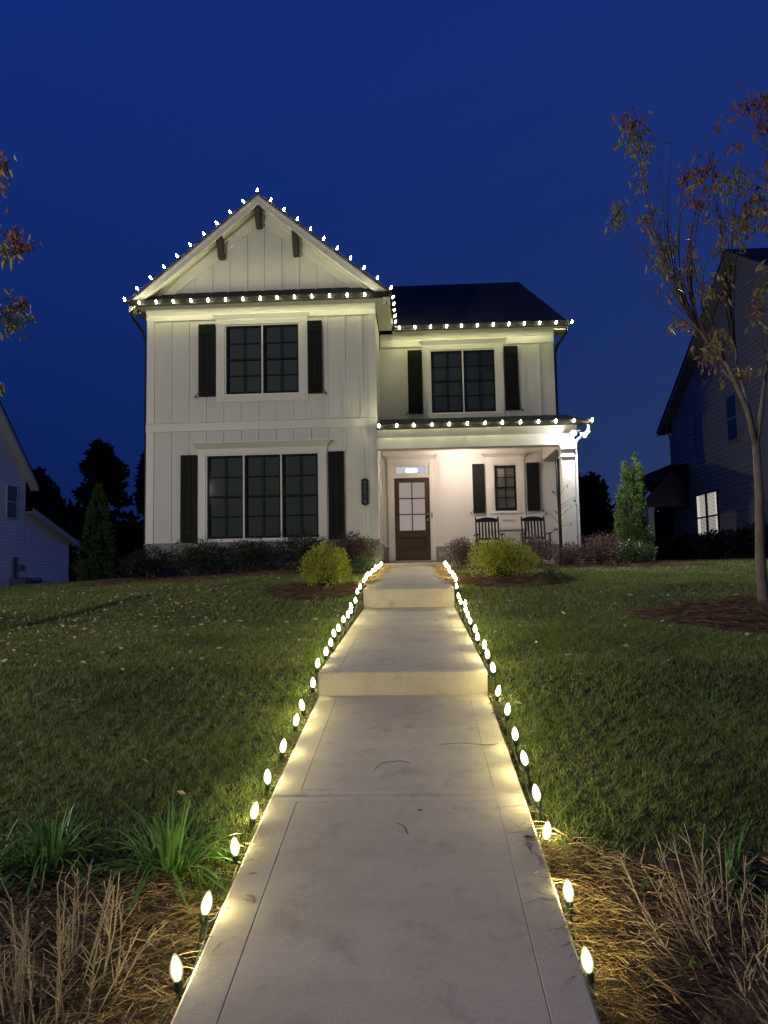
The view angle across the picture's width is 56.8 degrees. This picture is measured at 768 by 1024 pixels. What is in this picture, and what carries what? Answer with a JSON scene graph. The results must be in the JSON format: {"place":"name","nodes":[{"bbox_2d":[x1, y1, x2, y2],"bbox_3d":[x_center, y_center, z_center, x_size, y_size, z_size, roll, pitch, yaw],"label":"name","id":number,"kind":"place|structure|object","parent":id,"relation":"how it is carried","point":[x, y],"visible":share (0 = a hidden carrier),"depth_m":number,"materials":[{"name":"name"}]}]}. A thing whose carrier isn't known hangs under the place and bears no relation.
{"place":"outdoors","nodes":[
{"label":"outdoors","id":0,"kind":"place"},
{"bbox_2d":[0,558,767,917],"bbox_3d":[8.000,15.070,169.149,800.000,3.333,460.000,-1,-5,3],"label":"lawn","id":1,"kind":"structure","parent":0,"point":[674,814],"depth_m":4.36,"materials":[{"name":"plant"}]},
{"bbox_2d":[9,577,32,585],"bbox_3d":[-18.892,3.838,36.938,0.850,0.890,0.800,-1,-5,3],"label":"air conditioner","id":2,"kind":"object","parent":1,"relation":"on","point":[19,580],"visible":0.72,"depth_m":36.57,"materials":[{"name":"grey metal"}]},
{"bbox_2d":[0,150,51,396],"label":"street tree","id":3,"kind":"object","parent":1,"relation":"on","point":[13,238],"visible":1,"depth_m":8.03,"materials":[{"name":"red plant"}]},
{"bbox_2d":[0,401,80,585],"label":"house","id":4,"kind":"structure","parent":1,"relation":"on","point":[35,542],"depth_m":38.70,"materials":[{"name":"white"}]},
{"bbox_2d":[5,484,17,519],"bbox_3d":[-19.771,-0.527,37.729,0.060,1.790,1.040,-1,-5,3],"label":"window","id":5,"kind":"structure","parent":4,"relation":"in","point":[11,490],"depth_m":37.70,"materials":[{"name":"glass"}]},
{"bbox_2d":[25,466,58,520],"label":"broadleaf tree","id":6,"kind":"object","parent":1,"relation":"on","point":[41,499],"visible":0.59,"depth_m":53.24,"materials":[{"name":"green plant"}]},
{"bbox_2d":[51,487,74,531],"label":"broadleaf tree","id":7,"kind":"object","parent":1,"relation":"on","point":[62,508],"visible":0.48,"depth_m":56.36,"materials":[{"name":"green plant"}]},
{"bbox_2d":[0,793,152,907],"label":"grass clump","id":8,"kind":"object","parent":1,"relation":"on","point":[50,833],"visible":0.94,"depth_m":3.03,"materials":[{"name":"green plant"}]},
{"bbox_2d":[68,555,100,580],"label":"shrub","id":9,"kind":"object","parent":1,"relation":"on","point":[77,574],"visible":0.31,"depth_m":38.00,"materials":[{"name":"green plant"}]},
{"bbox_2d":[71,482,119,581],"bbox_3d":[-9.886,0.726,24.519,1.601,3.565,1.593,-1,-5,3],"label":"arborvitae","id":10,"kind":"object","parent":1,"relation":"on","point":[98,574],"visible":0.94,"depth_m":24.41,"materials":[{"name":"green plant"}]},
{"bbox_2d":[71,438,134,577],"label":"pine tree","id":11,"kind":"object","parent":1,"relation":"on","point":[103,464],"visible":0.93,"depth_m":60.97,"materials":[{"name":"green plant"}]},
{"bbox_2d":[0,840,225,1023],"bbox_3d":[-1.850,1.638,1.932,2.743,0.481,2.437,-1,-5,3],"label":"pine straw","id":12,"kind":"object","parent":1,"relation":"on","point":[46,934],"visible":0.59,"depth_m":2.59,"materials":[{"name":"soil"}]},
{"bbox_2d":[0,818,55,908],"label":"grass clump","id":13,"kind":"object","parent":12,"relation":"on","point":[2,877],"visible":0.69,"depth_m":2.93,"materials":[{"name":"green plant"}]},
{"bbox_2d":[11,987,136,1023],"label":"dry shrub","id":14,"kind":"object","parent":12,"relation":"on","point":[65,1015],"visible":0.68,"depth_m":2.18,"materials":[{"name":"brown plant"}]},
{"bbox_2d":[0,855,168,1023],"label":"dry shrub","id":15,"kind":"object","parent":12,"relation":"on","point":[22,963],"visible":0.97,"depth_m":2.33,"materials":[{"name":"brown plant"}]},
{"bbox_2d":[0,860,218,1023],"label":"dead leaves","id":16,"kind":"object","parent":12,"relation":"on","point":[126,966],"visible":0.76,"depth_m":2.59,"materials":[{"name":"brown plant"}]},
{"bbox_2d":[69,873,221,1023],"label":"pine straw","id":17,"kind":"object","parent":12,"relation":"on","point":[176,943],"visible":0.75,"depth_m":2.58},
{"bbox_2d":[172,957,182,1002],"bbox_3d":[-0.638,1.532,2.224,0.042,0.278,0.042,-17,-12,33],"label":"stake light","id":18,"kind":"object","parent":12,"relation":"on","point":[178,980],"visible":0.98,"depth_m":2.23,"materials":[{"name":"white"}]},
{"bbox_2d":[192,893,210,969],"bbox_3d":[-0.647,1.488,2.511,0.042,0.278,0.042,7,-13,11],"label":"stake light","id":19,"kind":"object","parent":12,"relation":"on","point":[204,914],"visible":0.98,"depth_m":2.51,"materials":[{"name":"white"}]},
{"bbox_2d":[132,451,143,516],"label":"pine tree","id":20,"kind":"object","parent":1,"relation":"on","point":[138,494],"visible":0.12,"depth_m":62.68,"materials":[{"name":"green plant"}]},
{"bbox_2d":[44,786,260,932],"bbox_3d":[-0.906,1.354,3.003,1.096,0.332,0.898,-5,-6,41],"label":"grass clump","id":21,"kind":"object","parent":1,"relation":"on","point":[167,848],"visible":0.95,"depth_m":2.98,"materials":[{"name":"green plant"}]},
{"bbox_2d":[60,566,382,587],"bbox_3d":[-3.269,1.358,15.336,6.840,0.443,2.844,-1,-5,3],"label":"pine straw","id":22,"kind":"object","parent":1,"relation":"on","point":[191,577],"visible":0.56,"depth_m":14.79,"materials":[{"name":"soil"}]},
{"bbox_2d":[113,544,180,579],"bbox_3d":[-5.230,1.128,15.693,1.448,0.874,0.948,0,-5,-17],"label":"shrub","id":23,"kind":"object","parent":22,"relation":"on","point":[152,568],"visible":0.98,"depth_m":15.58,"materials":[{"name":"green plant"}]},
{"bbox_2d":[165,533,230,577],"bbox_3d":[-4.097,0.980,15.618,1.471,1.057,1.046,-1,-5,3],"label":"shrub","id":24,"kind":"object","parent":22,"relation":"on","point":[192,552],"visible":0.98,"depth_m":15.52,"materials":[{"name":"green plant"}]},
{"bbox_2d":[215,532,279,573],"bbox_3d":[-2.982,0.930,15.608,1.505,1.001,1.186,-1,-5,3],"label":"shrub","id":25,"kind":"object","parent":22,"relation":"on","point":[251,558],"visible":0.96,"depth_m":15.54,"materials":[{"name":"green plant"}]},
{"bbox_2d":[271,527,333,570],"bbox_3d":[-1.732,0.839,15.524,1.657,1.056,1.087,-1,-5,3],"label":"shrub","id":26,"kind":"object","parent":22,"relation":"on","point":[291,553],"visible":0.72,"depth_m":15.43,"materials":[{"name":"brown plant"}]},
{"bbox_2d":[324,530,378,569],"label":"shrub","id":27,"kind":"object","parent":22,"relation":"on","point":[361,548],"visible":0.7,"depth_m":15.48,"materials":[{"name":"brown plant"}]},
{"bbox_2d":[346,554,374,573],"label":"shrub","id":28,"kind":"object","parent":22,"relation":"on","point":[357,564],"visible":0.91,"depth_m":14.08,"materials":[{"name":"green plant"}]},
{"bbox_2d":[232,838,238,874],"bbox_3d":[-0.614,1.486,2.962,0.042,0.278,0.042,-8,7,-41],"label":"stake light","id":29,"kind":"object","parent":1,"relation":"on","point":[235,848],"visible":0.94,"depth_m":2.94,"materials":[{"name":"white plastic"}]},
{"bbox_2d":[249,803,257,831],"bbox_3d":[-0.616,1.472,3.265,0.042,0.278,0.042,7,-9,29],"label":"stake light","id":30,"kind":"object","parent":1,"relation":"on","point":[252,820],"visible":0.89,"depth_m":3.27,"materials":[{"name":"white plastic"}]},
{"bbox_2d":[265,770,270,791],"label":"stake light","id":31,"kind":"object","parent":1,"relation":"on","point":[267,780],"visible":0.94,"depth_m":3.59,"materials":[{"name":"white plastic"}]},
{"bbox_2d":[279,740,285,761],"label":"stake light","id":32,"kind":"object","parent":1,"relation":"on","point":[281,754],"visible":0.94,"depth_m":3.99,"materials":[{"name":"white plastic"}]},
{"bbox_2d":[293,715,297,733],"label":"stake light","id":33,"kind":"object","parent":1,"relation":"on","point":[295,726],"visible":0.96,"depth_m":4.43,"materials":[{"name":"white plastic"}]},
{"bbox_2d":[300,700,305,715],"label":"stake light","id":34,"kind":"object","parent":1,"relation":"on","point":[302,708],"visible":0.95,"depth_m":4.72,"materials":[{"name":"white plastic"}]},
{"bbox_2d":[259,578,366,599],"bbox_3d":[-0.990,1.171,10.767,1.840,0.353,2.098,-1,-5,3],"label":"pine straw","id":35,"kind":"object","parent":1,"relation":"on","point":[298,588],"visible":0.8,"depth_m":10.34,"materials":[{"name":"soil"}]},
{"bbox_2d":[296,537,353,588],"bbox_3d":[-0.887,0.818,10.787,0.870,0.883,0.896,-1,-5,3],"label":"golden shrub","id":36,"kind":"object","parent":35,"relation":"on","point":[323,564],"visible":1,"depth_m":10.65,"materials":[{"name":"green plant"}]},
{"bbox_2d":[127,193,590,576],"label":"house","id":37,"kind":"structure","parent":1,"relation":"on","point":[263,419],"depth_m":16.83,"materials":[{"name":"white paint"}]},
{"bbox_2d":[125,192,256,300],"bbox_3d":[-4.510,-6.218,16.610,3.135,2.526,0.008,-1,-5,2],"label":"light cord","id":38,"kind":"object","parent":37,"relation":"attached to","point":[192,245],"visible":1,"depth_m":16.61,"materials":[{"name":"grey plastic"}]},
{"bbox_2d":[140,296,363,304],"bbox_3d":[-3.061,-4.877,16.384,5.246,0.023,0.008,-1,-5,3],"label":"light cord","id":39,"kind":"object","parent":37,"relation":"attached to","point":[256,300],"visible":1,"depth_m":16.38,"materials":[{"name":"grey plastic"}]},
{"bbox_2d":[225,323,299,394],"bbox_3d":[-2.878,-3.610,16.868,1.790,1.710,0.170,-1,-5,3],"label":"window","id":40,"kind":"structure","parent":37,"relation":"in","point":[259,358],"depth_m":16.88,"materials":[{"name":"glass"}]},
{"bbox_2d":[206,452,319,540],"bbox_3d":[-2.826,-0.361,16.607,2.670,2.010,0.170,-1,-5,3],"label":"window","id":41,"kind":"structure","parent":37,"relation":"in","point":[266,495],"depth_m":16.62,"materials":[{"name":"glass"}]},
{"bbox_2d":[361,478,368,505],"bbox_3d":[-0.440,-0.464,16.388,0.166,0.649,0.034,-1,-5,3],"label":"address plaque","id":42,"kind":"object","parent":37,"relation":"attached to","point":[364,493],"visible":1,"depth_m":16.38,"materials":[{"name":"black metal"}]},
{"bbox_2d":[395,465,426,474],"bbox_3d":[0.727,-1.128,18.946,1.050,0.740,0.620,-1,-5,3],"label":"transom window","id":43,"kind":"structure","parent":37,"relation":"in","point":[411,469],"depth_m":19.22,"materials":[{"name":"glass"}]},
{"bbox_2d":[394,478,430,560],"bbox_3d":[0.743,0.183,18.534,0.920,2.160,0.149,-1,-5,3],"label":"door","id":44,"kind":"structure","parent":37,"relation":"in","point":[411,495],"depth_m":18.58,"materials":[{"name":"brown wood"}]},
{"bbox_2d":[429,348,496,413],"bbox_3d":[2.096,-3.451,18.830,1.740,1.720,0.170,-1,-5,3],"label":"window","id":45,"kind":"structure","parent":37,"relation":"in","point":[461,380],"depth_m":18.84,"materials":[{"name":"glass"}]},
{"bbox_2d":[473,517,504,560],"bbox_3d":[2.508,0.637,17.030,0.700,1.079,1.062,-1,-5,3],"label":"rocking chair","id":46,"kind":"object","parent":37,"relation":"on","point":[487,519],"visible":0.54,"depth_m":17.27,"materials":[{"name":"black paint"}]},
{"bbox_2d":[391,422,586,427],"bbox_3d":[2.274,-1.962,16.017,4.783,0.023,0.008,-1,-5,3],"label":"light cord","id":47,"kind":"object","parent":37,"relation":"attached to","point":[498,424],"visible":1,"depth_m":16.00,"materials":[{"name":"grey plastic"}]},
{"bbox_2d":[493,464,517,511],"bbox_3d":[3.168,-0.621,18.532,0.620,1.250,0.125,-1,-5,3],"label":"window","id":48,"kind":"structure","parent":37,"relation":"in","point":[504,475],"depth_m":18.55,"materials":[{"name":"glass"}]},
{"bbox_2d":[519,516,552,559],"bbox_3d":[3.616,0.612,16.980,0.700,1.079,1.062,-1,-5,3],"label":"rocking chair","id":49,"kind":"object","parent":37,"relation":"on","point":[533,519],"visible":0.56,"depth_m":17.22,"materials":[{"name":"black paint"}]},
{"bbox_2d":[63,498,673,581],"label":"wood","id":50,"kind":"object","parent":1,"relation":"on","point":[129,536],"visible":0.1,"depth_m":66.13,"materials":[{"name":"plant"}]},
{"bbox_2d":[0,566,767,793],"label":"fallen leaves","id":51,"kind":"object","parent":1,"relation":"on","point":[179,652],"visible":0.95,"depth_m":8.47,"materials":[{"name":"brown plant"}]},
{"bbox_2d":[170,565,600,1023],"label":"walkway","id":52,"kind":"structure","parent":1,"relation":"on","point":[364,908],"depth_m":2.77,"materials":[{"name":"concrete"}]},
{"bbox_2d":[163,824,268,1023],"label":"straw litter","id":53,"kind":"object","parent":52,"relation":"on","point":[225,898],"visible":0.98,"depth_m":2.73,"materials":[{"name":"beige plant"}]},
{"bbox_2d":[356,565,399,585],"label":"straw litter","id":54,"kind":"object","parent":52,"relation":"on","point":[376,574],"visible":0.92,"depth_m":12.39,"materials":[{"name":"beige plant"}]},
{"bbox_2d":[429,562,461,583],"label":"straw litter","id":55,"kind":"object","parent":52,"relation":"on","point":[441,570],"visible":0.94,"depth_m":12.13,"materials":[{"name":"beige plant"}]},
{"bbox_2d":[499,804,603,989],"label":"straw litter","id":56,"kind":"object","parent":52,"relation":"on","point":[553,882],"visible":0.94,"depth_m":2.66,"materials":[{"name":"beige plant"}]},
{"bbox_2d":[231,596,562,883],"bbox_3d":[0.189,1.345,6.417,1.500,0.921,7.070,-1,-5,3],"label":"edge thatch","id":57,"kind":"object","parent":1,"relation":"on","point":[495,708],"visible":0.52,"depth_m":4.45,"materials":[{"name":"beige plant"}]},
{"bbox_2d":[486,650,489,674],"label":"stake light","id":58,"kind":"object","parent":1,"relation":"on","point":[487,658],"visible":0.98,"depth_m":5.49,"materials":[{"name":"white plastic"}]},
{"bbox_2d":[491,663,496,691],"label":"stake light","id":59,"kind":"object","parent":1,"relation":"on","point":[493,670],"visible":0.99,"depth_m":5.08,"materials":[{"name":"white plastic"}]},
{"bbox_2d":[505,704,509,733],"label":"stake light","id":60,"kind":"object","parent":1,"relation":"on","point":[507,709],"visible":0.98,"depth_m":4.34,"materials":[{"name":"white plastic"}]},
{"bbox_2d":[442,570,582,587],"bbox_3d":[2.051,1.107,11.766,2.322,0.313,3.026,-1,-5,3],"label":"pine straw","id":61,"kind":"object","parent":1,"relation":"on","point":[516,580],"visible":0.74,"depth_m":11.09,"materials":[{"name":"soil"}]},
{"bbox_2d":[463,534,545,578],"bbox_3d":[1.958,0.781,11.752,1.396,0.841,1.076,-1,-5,3],"label":"golden shrub","id":62,"kind":"object","parent":61,"relation":"on","point":[499,557],"visible":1,"depth_m":11.59,"materials":[{"name":"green plant"}]},
{"bbox_2d":[535,566,567,581],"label":"shrub","id":63,"kind":"object","parent":61,"relation":"on","point":[550,575],"visible":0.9,"depth_m":11.02,"materials":[{"name":"green plant"}]},
{"bbox_2d":[513,728,517,756],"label":"stake light","id":64,"kind":"object","parent":1,"relation":"on","point":[515,741],"visible":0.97,"depth_m":3.98,"materials":[{"name":"white plastic"}]},
{"bbox_2d":[521,751,531,789],"bbox_3d":[0.736,1.349,3.618,0.042,0.278,0.042,-16,-5,42],"label":"stake light","id":65,"kind":"object","parent":1,"relation":"on","point":[524,761],"visible":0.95,"depth_m":3.61,"materials":[{"name":"white plastic"}]},
{"bbox_2d":[533,785,543,825],"bbox_3d":[0.719,1.388,3.261,0.042,0.278,0.042,-7,-7,-27],"label":"stake light","id":66,"kind":"object","parent":1,"relation":"on","point":[538,803],"visible":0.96,"depth_m":3.26,"materials":[{"name":"white plastic"}]},
{"bbox_2d":[448,559,720,570],"bbox_3d":[3.958,1.173,15.756,5.835,0.312,3.707,-1,-5,3],"label":"pine straw","id":67,"kind":"object","parent":1,"relation":"on","point":[669,562],"visible":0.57,"depth_m":14.77,"materials":[{"name":"soil"}]},
{"bbox_2d":[443,535,479,567],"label":"shrub","id":68,"kind":"object","parent":67,"relation":"on","point":[461,551],"visible":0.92,"depth_m":15.61,"materials":[{"name":"brown plant"}]},
{"bbox_2d":[516,531,558,565],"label":"shrub","id":69,"kind":"object","parent":67,"relation":"on","point":[541,545],"visible":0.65,"depth_m":15.34,"materials":[{"name":"brown plant"}]},
{"bbox_2d":[545,458,579,565],"bbox_3d":[3.816,0.036,15.043,0.782,2.400,0.241,-1,-5,3],"label":"sapling","id":70,"kind":"object","parent":67,"relation":"on","point":[559,516],"visible":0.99,"depth_m":15.07,"materials":[{"name":"brown plant"}]},
{"bbox_2d":[550,542,589,565],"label":"shrub","id":71,"kind":"object","parent":67,"relation":"on","point":[569,554],"visible":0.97,"depth_m":15.29,"materials":[{"name":"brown plant"}]},
{"bbox_2d":[576,529,626,564],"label":"shrub","id":72,"kind":"object","parent":67,"relation":"on","point":[604,546],"visible":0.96,"depth_m":15.30,"materials":[{"name":"brown plant"}]},
{"bbox_2d":[606,537,658,563],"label":"boxwood","id":73,"kind":"object","parent":67,"relation":"on","point":[638,550],"visible":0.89,"depth_m":15.56,"materials":[{"name":"green plant"}]},
{"bbox_2d":[612,448,654,561],"bbox_3d":[5.864,-0.170,16.765,1.038,2.887,1.142,-1,-5,3],"label":"arborvitae","id":74,"kind":"object","parent":67,"relation":"on","point":[637,519],"visible":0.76,"depth_m":16.74,"materials":[{"name":"green plant"}]},
{"bbox_2d":[575,470,613,561],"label":"broadleaf tree","id":75,"kind":"object","parent":1,"relation":"on","point":[596,516],"visible":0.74,"depth_m":48.80,"materials":[{"name":"green plant"}]},
{"bbox_2d":[509,790,767,1023],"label":"planting bed","id":76,"kind":"object","parent":1,"relation":"on","point":[727,1014],"visible":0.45,"depth_m":2.49,"materials":[{"name":"brown plant"}]},
{"bbox_2d":[542,823,549,847],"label":"stake light","id":77,"kind":"object","parent":76,"relation":"on","point":[547,831],"visible":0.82,"depth_m":3.07,"materials":[{"name":"white plastic"}]},
{"bbox_2d":[564,881,574,939],"bbox_3d":[0.680,1.488,2.602,0.040,0.277,0.040,2,-5,-31],"label":"stake light","id":78,"kind":"object","parent":76,"relation":"on","point":[568,894],"visible":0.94,"depth_m":2.60,"materials":[{"name":"white"}]},
{"bbox_2d":[582,949,596,1005],"bbox_3d":[0.679,1.558,2.308,0.042,0.278,0.042,-4,-10,-36],"label":"stake light","id":79,"kind":"object","parent":76,"relation":"on","point":[589,972],"visible":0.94,"depth_m":2.31,"materials":[{"name":"white"}]},
{"bbox_2d":[536,826,709,1023],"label":"pine straw","id":80,"kind":"object","parent":76,"relation":"on","point":[603,939],"visible":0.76,"depth_m":2.61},
{"bbox_2d":[599,842,683,892],"bbox_3d":[1.010,1.394,2.853,0.342,0.205,0.351,-1,-5,3],"label":"grass clump","id":81,"kind":"object","parent":76,"relation":"on","point":[643,883],"visible":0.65,"depth_m":2.83,"materials":[{"name":"beige plant"}]},
{"bbox_2d":[542,829,767,1023],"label":"pine straw","id":82,"kind":"object","parent":76,"relation":"on","point":[698,943],"visible":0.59,"depth_m":2.53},
{"bbox_2d":[550,852,767,1023],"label":"dead leaves","id":83,"kind":"object","parent":76,"relation":"on","point":[762,1020],"visible":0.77,"depth_m":2.58,"materials":[{"name":"brown plant"}]},
{"bbox_2d":[679,953,697,967],"bbox_3d":[1.032,1.514,2.381,0.079,0.020,0.053,2,-6,-36],"label":"sprout","id":84,"kind":"object","parent":76,"relation":"on","point":[694,963],"visible":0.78,"depth_m":2.38,"materials":[{"name":"green plant"}]},
{"bbox_2d":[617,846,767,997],"bbox_3d":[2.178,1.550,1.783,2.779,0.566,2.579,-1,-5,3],"label":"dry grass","id":85,"kind":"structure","parent":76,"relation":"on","point":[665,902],"depth_m":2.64,"materials":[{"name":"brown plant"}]},
{"bbox_2d":[619,823,767,1005],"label":"dry shrub","id":86,"kind":"object","parent":76,"relation":"on","point":[705,903],"visible":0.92,"depth_m":2.54,"materials":[{"name":"brown plant"}]},
{"bbox_2d":[675,819,767,924],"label":"grass clump","id":87,"kind":"object","parent":76,"relation":"on","point":[729,856],"visible":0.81,"depth_m":2.79,"materials":[{"name":"green plant"}]},
{"bbox_2d":[728,927,767,1021],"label":"dry shrub","id":88,"kind":"object","parent":76,"relation":"on","point":[750,971],"visible":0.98,"depth_m":2.24,"materials":[{"name":"brown plant"}]},
{"bbox_2d":[609,248,767,559],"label":"house","id":89,"kind":"structure","parent":1,"relation":"on","point":[703,482],"depth_m":27.48,"materials":[{"name":"grey"}]},
{"bbox_2d":[693,412,705,456],"bbox_3d":[13.009,-3.183,29.292,0.060,1.690,0.990,-1,-5,3],"label":"window","id":90,"kind":"structure","parent":89,"relation":"in","point":[698,420],"depth_m":29.24,"materials":[{"name":"blue glass"}]},
{"bbox_2d":[695,489,719,534],"bbox_3d":[13.057,0.188,28.670,0.060,1.970,2.190,-1,-5,3],"label":"window","id":91,"kind":"structure","parent":89,"relation":"in","point":[707,503],"depth_m":28.61,"materials":[{"name":"white glass"}]},
{"bbox_2d":[724,392,739,443],"bbox_3d":[12.864,-3.462,26.233,0.060,1.760,0.940,-1,-5,3],"label":"window","id":92,"kind":"structure","parent":89,"relation":"in","point":[731,401],"depth_m":26.20,"materials":[{"name":"blue glass"}]},
{"bbox_2d":[625,590,767,634],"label":"pine straw","id":93,"kind":"object","parent":1,"relation":"on","point":[669,613],"visible":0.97,"depth_m":8.00,"materials":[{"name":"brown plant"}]},
{"bbox_2d":[604,83,767,605],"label":"street tree","id":94,"kind":"object","parent":93,"relation":"on","point":[760,558],"visible":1,"depth_m":9.09,"materials":[{"name":"brown plant"}]},
{"bbox_2d":[648,523,767,559],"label":"hedge","id":95,"kind":"object","parent":1,"relation":"on","point":[723,543],"visible":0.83,"depth_m":24.64,"materials":[{"name":"green plant"}]},
{"bbox_2d":[0,0,767,577],"label":"sky","id":96,"kind":"structure","parent":0,"point":[427,142],"materials":[{"name":"blue"}]},
{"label":"stake light","id":97,"kind":"object","parent":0,"visible":0},
{"bbox_2d":[159,570,376,1023],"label":"light cord","id":98,"kind":"object","parent":97,"relation":"attached to","point":[186,983],"visible":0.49,"depth_m":2.62,"materials":[{"name":"green plastic"}]},
{"label":"stake light","id":99,"kind":"object","parent":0,"visible":0},
{"bbox_2d":[446,568,614,1023],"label":"light cord","id":100,"kind":"object","parent":99,"relation":"attached to","point":[589,986],"visible":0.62,"depth_m":3.45,"materials":[{"name":"green plastic"}]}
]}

